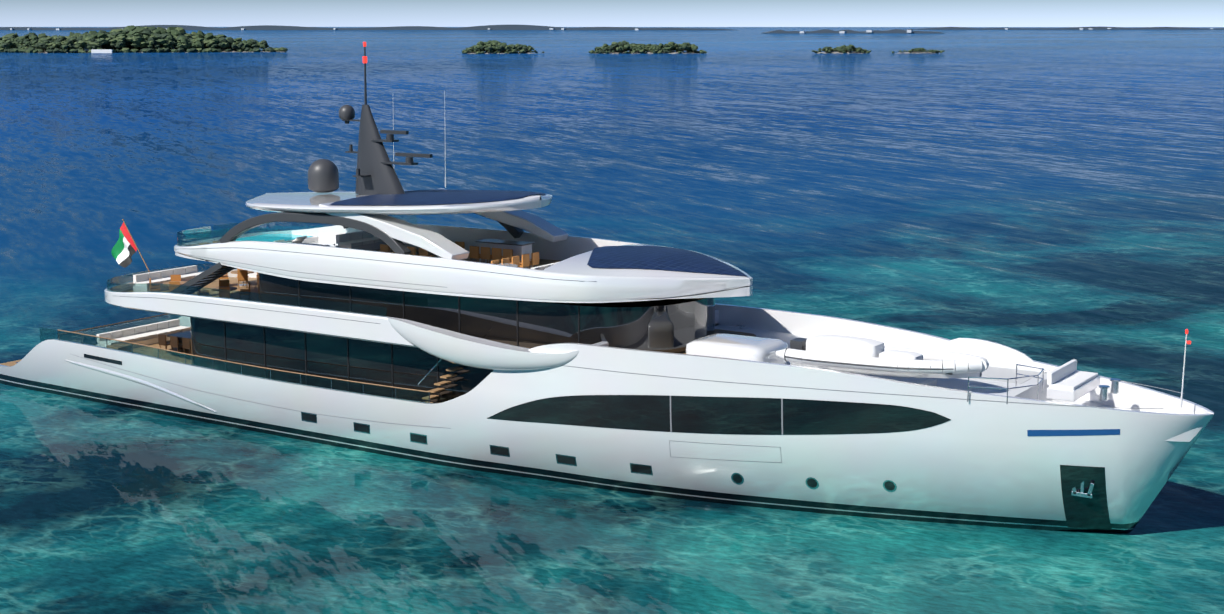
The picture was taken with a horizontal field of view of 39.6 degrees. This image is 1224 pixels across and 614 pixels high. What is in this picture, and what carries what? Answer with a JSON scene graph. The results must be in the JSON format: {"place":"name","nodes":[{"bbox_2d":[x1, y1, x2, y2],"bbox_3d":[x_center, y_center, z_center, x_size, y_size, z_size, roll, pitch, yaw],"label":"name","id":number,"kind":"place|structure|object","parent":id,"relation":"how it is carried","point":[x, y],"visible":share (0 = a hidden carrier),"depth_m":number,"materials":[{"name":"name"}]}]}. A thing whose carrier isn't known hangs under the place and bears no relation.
{"place":"outdoors","nodes":[
{"label":"outdoors","id":0,"kind":"place"},
{"bbox_2d":[18,49,277,52],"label":"island shore","id":1,"kind":"structure","parent":0,"point":[162,52],"depth_m":1185.54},
{"bbox_2d":[84,48,112,52],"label":"boat","id":2,"kind":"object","parent":1,"relation":"on","point":[101,50],"depth_m":1164.48,"materials":[{"name":"white"}]},
{"bbox_2d":[0,25,287,52],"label":"big island trees","id":3,"kind":"object","parent":1,"relation":"on","point":[133,39],"visible":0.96,"depth_m":1189.12,"materials":[{"name":"green plant"}]},
{"bbox_2d":[463,51,536,53],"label":"island shore","id":4,"kind":"structure","parent":0,"point":[503,53],"depth_m":1140.86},
{"bbox_2d":[462,40,543,53],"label":"island trees","id":5,"kind":"object","parent":4,"relation":"on","point":[489,46],"visible":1,"depth_m":1140.39,"materials":[{"name":"green plant"}]},
{"bbox_2d":[0,27,1223,613],"bbox_3d":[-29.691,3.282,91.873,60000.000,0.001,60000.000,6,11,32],"label":"sea","id":6,"kind":"structure","parent":0,"point":[1052,197],"depth_m":143.70,"materials":[{"name":"liquid"}]},
{"bbox_2d":[0,303,1213,533],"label":"hull","id":7,"kind":"object","parent":6,"relation":"in","point":[982,459],"visible":0.62,"depth_m":64.68,"materials":[{"name":"paint"}]},
{"bbox_2d":[65,360,215,411],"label":"hull trim strip","id":8,"kind":"object","parent":7,"relation":"attached to","point":[129,378],"visible":1,"depth_m":81.18,"materials":[{"name":"white metal"}]},
{"bbox_2d":[39,215,428,402],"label":"glass rails","id":9,"kind":"object","parent":7,"relation":"on","point":[198,236],"visible":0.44,"depth_m":79.83,"materials":[{"name":"clear glass"}]},
{"bbox_2d":[58,314,429,391],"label":"rail caps","id":10,"kind":"object","parent":9,"relation":"on","point":[223,360],"visible":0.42,"depth_m":78.32,"materials":[{"name":"brown wood"}]},
{"bbox_2d":[57,330,429,402],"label":"rail posts","id":11,"kind":"object","parent":7,"relation":"on","point":[241,368],"visible":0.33,"depth_m":77.17,"materials":[{"name":"silver metal"}]},
{"bbox_2d":[96,231,557,353],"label":"furniture","id":12,"kind":"object","parent":7,"relation":"on","point":[173,333],"visible":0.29,"depth_m":83.02,"materials":[{"name":"brown"}]},
{"bbox_2d":[190,317,493,402],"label":"house glass","id":13,"kind":"object","parent":7,"relation":"on","point":[369,361],"visible":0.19,"depth_m":75.65,"materials":[{"name":"black glass"}]},
{"bbox_2d":[223,322,438,402],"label":"window mullions","id":14,"kind":"object","parent":13,"relation":"attached to","point":[347,360],"visible":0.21,"depth_m":75.26,"materials":[{"name":"black metal"}]},
{"bbox_2d":[104,269,718,349],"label":"deck band","id":15,"kind":"object","parent":7,"relation":"on","point":[383,331],"visible":0.17,"depth_m":76.00,"materials":[{"name":"white paint"}]},
{"bbox_2d":[122,219,149,271],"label":"flag pole","id":16,"kind":"object","parent":15,"relation":"on","point":[136,246],"visible":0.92,"depth_m":87.47,"materials":[{"name":"grey metal"}]},
{"bbox_2d":[111,222,136,267],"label":"flag","id":17,"kind":"object","parent":16,"relation":"attached to","point":[124,249],"visible":0.92,"depth_m":87.98,"materials":[{"name":"multicoloured fabric"}]},
{"bbox_2d":[182,244,334,288],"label":"stairs","id":18,"kind":"structure","parent":15,"relation":"on","point":[211,274],"depth_m":79.24,"materials":[{"name":"grey"}]},
{"bbox_2d":[106,247,596,323],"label":"band lines","id":19,"kind":"object","parent":15,"relation":"on","point":[335,276],"visible":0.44,"depth_m":74.22,"materials":[{"name":"grey"}]},
{"bbox_2d":[258,273,714,352],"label":"house glass","id":20,"kind":"object","parent":15,"relation":"on","point":[671,325],"visible":0.4,"depth_m":70.16,"materials":[{"name":"black glass"}]},
{"bbox_2d":[298,280,579,345],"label":"window mullions","id":21,"kind":"object","parent":20,"relation":"attached to","point":[458,311],"visible":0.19,"depth_m":71.65,"materials":[{"name":"black metal"}]},
{"bbox_2d":[174,223,752,302],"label":"upper deck superstructure","id":22,"kind":"object","parent":20,"relation":"on","point":[570,255],"visible":0.58,"depth_m":71.63,"materials":[{"name":"white paint"}]},
{"bbox_2d":[236,234,312,241],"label":"pool","id":23,"kind":"structure","parent":22,"relation":"in","point":[294,236],"depth_m":85.14,"materials":[{"name":"teal liquid"}]},
{"bbox_2d":[236,235,318,242],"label":"sun loungers","id":24,"kind":"object","parent":22,"relation":"on","point":[311,239],"visible":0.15,"depth_m":85.31,"materials":[{"name":"white fabric"}]},
{"bbox_2d":[273,236,329,245],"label":"sun loungers","id":25,"kind":"object","parent":22,"relation":"on","point":[300,238],"depth_m":83.28,"materials":[{"name":"white fabric"}]},
{"bbox_2d":[219,212,523,253],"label":"arches","id":26,"kind":"structure","parent":22,"relation":"on","point":[394,245],"depth_m":75.17,"materials":[{"name":"grey metal"}]},
{"bbox_2d":[245,190,552,214],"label":"hardtop","id":27,"kind":"object","parent":26,"relation":"on","point":[303,202],"visible":0.56,"depth_m":73.75,"materials":[{"name":"white paint"}]},
{"bbox_2d":[308,105,354,192],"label":"satellite domes","id":28,"kind":"structure","parent":27,"relation":"on","point":[323,175],"depth_m":79.48,"materials":[{"name":"grey plastic"}]},
{"bbox_2d":[342,46,432,194],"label":"mast","id":29,"kind":"object","parent":27,"relation":"on","point":[375,173],"visible":0.96,"depth_m":77.88,"materials":[{"name":"grey metal"}]},
{"bbox_2d":[363,42,366,62],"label":"mast lights","id":30,"kind":"object","parent":29,"relation":"attached to","point":[364,57],"visible":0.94,"depth_m":77.67},
{"bbox_2d":[393,119,445,187],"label":"whip antennas","id":31,"kind":"object","parent":27,"relation":"on","point":[445,156],"visible":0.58,"depth_m":81.02,"materials":[{"name":"white paint"}]},
{"bbox_2d":[330,190,544,204],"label":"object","id":32,"kind":"object","parent":27,"relation":"on","point":[425,197],"visible":0.96,"depth_m":74.85,"materials":[{"name":"blue glass"}]},
{"bbox_2d":[319,188,567,259],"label":"struts","id":33,"kind":"object","parent":27,"relation":"attached to","point":[437,244],"visible":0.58,"depth_m":73.22,"materials":[{"name":"white paint"}]},
{"bbox_2d":[587,246,747,276],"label":"roof solar","id":34,"kind":"object","parent":22,"relation":"on","point":[655,258],"visible":1,"depth_m":69.82,"materials":[{"name":"blue glass"}]},
{"bbox_2d":[418,359,462,402],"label":"side stairs","id":35,"kind":"structure","parent":7,"relation":"on","point":[441,383],"depth_m":71.74,"materials":[{"name":"brown wood"}]},
{"bbox_2d":[388,318,578,369],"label":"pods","id":36,"kind":"object","parent":7,"relation":"on","point":[455,348],"visible":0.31,"depth_m":68.87,"materials":[{"name":"white paint"}]},
{"bbox_2d":[15,325,1049,372],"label":"deck hardware","id":37,"kind":"object","parent":7,"relation":"on","point":[741,326],"visible":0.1,"depth_m":75.14,"materials":[{"name":"silver metal"}]},
{"bbox_2d":[301,412,896,491],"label":"porthole frames","id":38,"kind":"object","parent":7,"relation":"attached to","point":[884,482],"visible":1,"depth_m":67.89,"materials":[{"name":"silver metal"}]},
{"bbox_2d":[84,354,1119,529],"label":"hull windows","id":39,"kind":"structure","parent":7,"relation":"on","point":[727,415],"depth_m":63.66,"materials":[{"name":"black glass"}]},
{"bbox_2d":[71,354,1162,462],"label":"hull lines","id":40,"kind":"object","parent":7,"relation":"attached to","point":[670,404],"visible":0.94,"depth_m":64.09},
{"bbox_2d":[677,329,755,353],"bbox_3d":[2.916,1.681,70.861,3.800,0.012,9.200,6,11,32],"label":"sofa backrest","id":41,"kind":"object","parent":7,"relation":"on","point":[728,332],"visible":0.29,"depth_m":74.02,"materials":[{"name":"white fabric"}]},
{"bbox_2d":[686,333,787,364],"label":"sun pad","id":42,"kind":"object","parent":7,"relation":"on","point":[742,347],"visible":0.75,"depth_m":65.97,"materials":[{"name":"white fabric"}]},
{"bbox_2d":[776,334,988,385],"bbox_3d":[10.172,2.073,63.482,8.000,1.655,2.765,6,11,32],"label":"tender","id":43,"kind":"object","parent":7,"relation":"on","point":[858,355],"visible":1,"depth_m":62.97,"materials":[{"name":"white paint"}]},
{"bbox_2d":[949,338,1033,361],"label":"bulwark","id":44,"kind":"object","parent":7,"relation":"attached to","point":[992,346],"depth_m":67.50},
{"bbox_2d":[974,366,1042,383],"bbox_3d":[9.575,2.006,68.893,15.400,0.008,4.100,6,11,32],"label":"sun pad","id":45,"kind":"object","parent":7,"relation":"on","point":[993,372],"visible":0.19,"depth_m":65.31,"materials":[{"name":"grey fabric"}]},
{"bbox_2d":[967,364,1120,403],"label":"fore rails","id":46,"kind":"object","parent":7,"relation":"on","point":[1103,396],"visible":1,"depth_m":60.80,"materials":[{"name":"silver metal"}]},
{"bbox_2d":[1047,359,1099,401],"bbox_3d":[16.874,2.659,62.142,1.040,0.925,3.200,6,11,32],"label":"bench sofa","id":47,"kind":"object","parent":7,"relation":"on","point":[1067,381],"visible":0.98,"depth_m":61.53,"materials":[{"name":"white fabric"}]},
{"bbox_2d":[1071,481,1094,497],"bbox_3d":[16.748,6.236,60.491,0.840,1.065,0.100,6,11,32],"label":"anchor","id":48,"kind":"object","parent":7,"relation":"attached to","point":[1081,493],"visible":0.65,"depth_m":60.47,"materials":[{"name":"silver metal"}]},
{"bbox_2d":[1124,381,1183,393],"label":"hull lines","id":49,"kind":"object","parent":7,"relation":"on","point":[1152,386],"visible":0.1,"depth_m":62.73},
{"bbox_2d":[1180,334,1186,406],"bbox_3d":[20.167,2.244,59.978,0.107,2.651,0.070,6,11,32],"label":"jackstaff","id":50,"kind":"object","parent":7,"relation":"attached to","point":[1183,373],"visible":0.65,"depth_m":59.98,"materials":[{"name":"white paint"}]},
{"bbox_2d":[0,25,1223,32],"bbox_3d":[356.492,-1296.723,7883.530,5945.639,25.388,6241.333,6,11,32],"label":"land","id":51,"kind":"structure","parent":0,"point":[485,27],"depth_m":7573.13,"materials":[{"name":"blue"}]},
{"bbox_2d":[10,28,1213,32],"bbox_3d":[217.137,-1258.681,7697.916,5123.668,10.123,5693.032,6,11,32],"label":"boats","id":52,"kind":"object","parent":51,"relation":"on","point":[909,31],"depth_m":7508.69,"materials":[{"name":"grey"}]},
{"bbox_2d":[0,0,1223,26],"label":"sky","id":53,"kind":"structure","parent":0,"point":[13,13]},
{"bbox_2d":[593,51,698,53],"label":"island shore","id":54,"kind":"structure","parent":0,"point":[648,52],"depth_m":1141.06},
{"bbox_2d":[589,40,706,53],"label":"island trees","id":55,"kind":"object","parent":54,"relation":"on","point":[624,46],"visible":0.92,"depth_m":1141.93,"materials":[{"name":"green plant"}]},
{"bbox_2d":[819,52,860,52],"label":"island ground","id":56,"kind":"structure","parent":0,"point":[840,52],"depth_m":1150.77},
{"bbox_2d":[812,44,870,52],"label":"island trees","id":57,"kind":"object","parent":56,"relation":"on","point":[845,48],"visible":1,"depth_m":1150.57,"materials":[{"name":"green plant"}]},
{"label":"island ground","id":58,"kind":"structure","parent":0,"visible":0},
{"bbox_2d":[892,48,944,52],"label":"island trees","id":59,"kind":"object","parent":58,"relation":"on","point":[918,50],"visible":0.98,"depth_m":1153.06,"materials":[{"name":"green plant"}]}
]}

